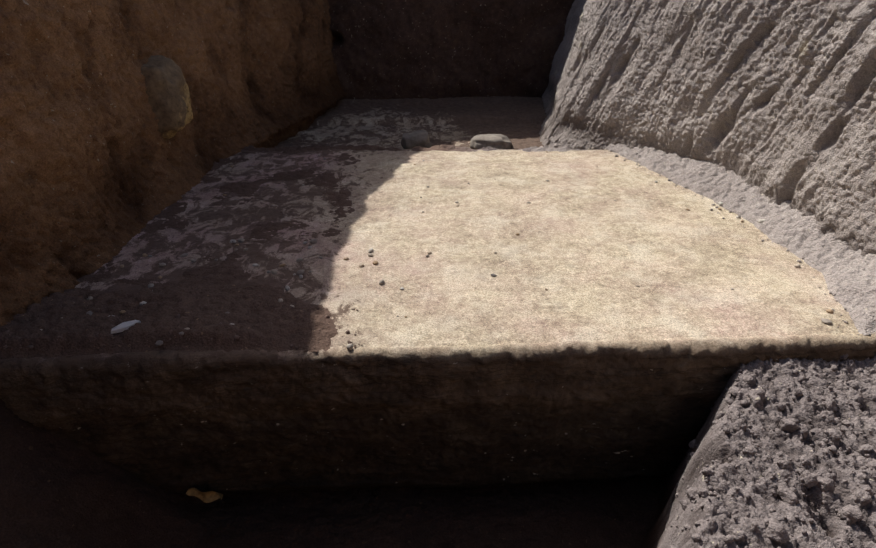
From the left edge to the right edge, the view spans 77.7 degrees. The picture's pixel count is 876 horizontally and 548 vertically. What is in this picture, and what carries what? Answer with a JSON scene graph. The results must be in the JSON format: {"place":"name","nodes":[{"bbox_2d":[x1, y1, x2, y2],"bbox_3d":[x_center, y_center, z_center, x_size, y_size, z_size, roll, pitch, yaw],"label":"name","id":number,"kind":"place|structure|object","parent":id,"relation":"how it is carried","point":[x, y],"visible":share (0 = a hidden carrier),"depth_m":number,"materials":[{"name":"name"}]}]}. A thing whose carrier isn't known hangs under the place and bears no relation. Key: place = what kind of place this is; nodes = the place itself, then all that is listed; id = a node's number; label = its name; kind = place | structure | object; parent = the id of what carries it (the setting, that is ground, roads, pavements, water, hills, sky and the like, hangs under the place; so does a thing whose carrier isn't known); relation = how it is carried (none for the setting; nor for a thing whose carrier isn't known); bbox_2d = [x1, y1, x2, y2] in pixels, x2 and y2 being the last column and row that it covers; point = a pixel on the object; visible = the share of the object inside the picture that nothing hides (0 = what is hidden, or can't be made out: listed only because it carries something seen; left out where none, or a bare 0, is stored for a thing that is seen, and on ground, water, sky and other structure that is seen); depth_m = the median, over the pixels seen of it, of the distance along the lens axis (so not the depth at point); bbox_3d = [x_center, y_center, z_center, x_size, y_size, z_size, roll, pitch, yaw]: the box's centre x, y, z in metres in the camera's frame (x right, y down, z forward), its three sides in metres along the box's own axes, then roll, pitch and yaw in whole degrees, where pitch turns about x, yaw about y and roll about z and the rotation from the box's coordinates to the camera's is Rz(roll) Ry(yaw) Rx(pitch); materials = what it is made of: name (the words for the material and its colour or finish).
{"place":"outdoors","nodes":[
{"label":"outdoors","id":0,"kind":"place"},
{"bbox_2d":[0,0,345,327],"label":"trench wall","id":1,"kind":"structure","parent":0,"point":[97,170],"depth_m":1.75,"materials":[{"name":"brown soil"}]},
{"bbox_2d":[141,55,192,138],"bbox_3d":[-1.061,-0.662,2.048,0.219,0.298,0.226,-1,28,-3],"label":"wall stone","id":2,"kind":"object","parent":1,"relation":"attached to","point":[167,91],"visible":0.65,"depth_m":1.99,"materials":[{"name":"beige stone"}]},
{"bbox_2d":[275,96,546,149],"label":"dirt floor","id":3,"kind":"structure","parent":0,"point":[517,121],"depth_m":3.58,"materials":[{"name":"soil"}]},
{"bbox_2d":[401,130,430,148],"bbox_3d":[-0.122,-0.757,3.058,0.173,0.091,0.128,-12,30,-21],"label":"loose stone","id":4,"kind":"object","parent":3,"relation":"on","point":[415,138],"visible":0.9,"depth_m":3.02,"materials":[{"name":"grey stone"}]},
{"bbox_2d":[470,134,511,149],"bbox_3d":[0.300,-0.748,3.085,0.239,0.084,0.177,5,29,10],"label":"loose stone","id":5,"kind":"object","parent":3,"relation":"on","point":[496,141],"visible":0.75,"depth_m":3.03,"materials":[{"name":"beige stone"}]},
{"bbox_2d":[0,356,875,547],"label":"soil","id":6,"kind":"structure","parent":0,"point":[56,492],"depth_m":1.22,"materials":[{"name":"brown soil"}]},
{"bbox_2d":[186,488,222,502],"bbox_3d":[-0.577,0.543,1.344,0.080,0.042,0.022,-1,28,-3],"label":"dry leaf","id":7,"kind":"object","parent":6,"relation":"on","point":[208,496],"visible":1,"depth_m":1.35,"materials":[{"name":"brown plant"}]},
{"bbox_2d":[0,149,875,494],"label":"stone block","id":8,"kind":"structure","parent":6,"relation":"on","point":[460,367],"depth_m":1.35,"materials":[{"name":"beige stone"}]},
{"bbox_2d":[0,144,530,359],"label":"soil on slab","id":9,"kind":"structure","parent":8,"relation":"on","point":[206,305],"depth_m":1.29,"materials":[{"name":"brown soil"}]},
{"bbox_2d":[111,320,140,333],"bbox_3d":[-0.701,0.114,1.221,0.062,0.012,0.038,-10,30,-18],"label":"stone flake","id":10,"kind":"object","parent":9,"relation":"on","point":[122,327],"visible":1,"depth_m":1.21,"materials":[{"name":"grey stone"}]},
{"bbox_2d":[3,288,361,349],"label":"block top crumbs","id":11,"kind":"object","parent":9,"relation":"on","point":[236,337],"visible":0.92,"depth_m":1.19,"materials":[{"name":"soil"}]},
{"bbox_2d":[40,151,833,349],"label":"pebbles","id":12,"kind":"object","parent":8,"relation":"on","point":[381,282],"visible":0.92,"depth_m":1.54,"materials":[{"name":"grey stone"}]},
{"bbox_2d":[530,143,875,335],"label":"soil fillet","id":13,"kind":"object","parent":8,"relation":"on","point":[851,283],"visible":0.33,"depth_m":1.73,"materials":[{"name":"beige soil"}]},
{"bbox_2d":[595,147,875,334],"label":"fillet crumbs","id":14,"kind":"object","parent":8,"relation":"on","point":[799,261],"visible":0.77,"depth_m":1.80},
{"bbox_2d":[663,354,875,547],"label":"loose clods","id":15,"kind":"object","parent":6,"relation":"on","point":[776,531],"visible":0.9,"depth_m":1.00,"materials":[{"name":"soil"}]},
{"bbox_2d":[327,0,574,99],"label":"trench wall","id":16,"kind":"structure","parent":0,"point":[409,49],"depth_m":3.90,"materials":[{"name":"brown soil"}]},
{"bbox_2d":[539,0,875,255],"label":"trench wall","id":17,"kind":"structure","parent":0,"point":[774,101],"depth_m":1.97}
]}

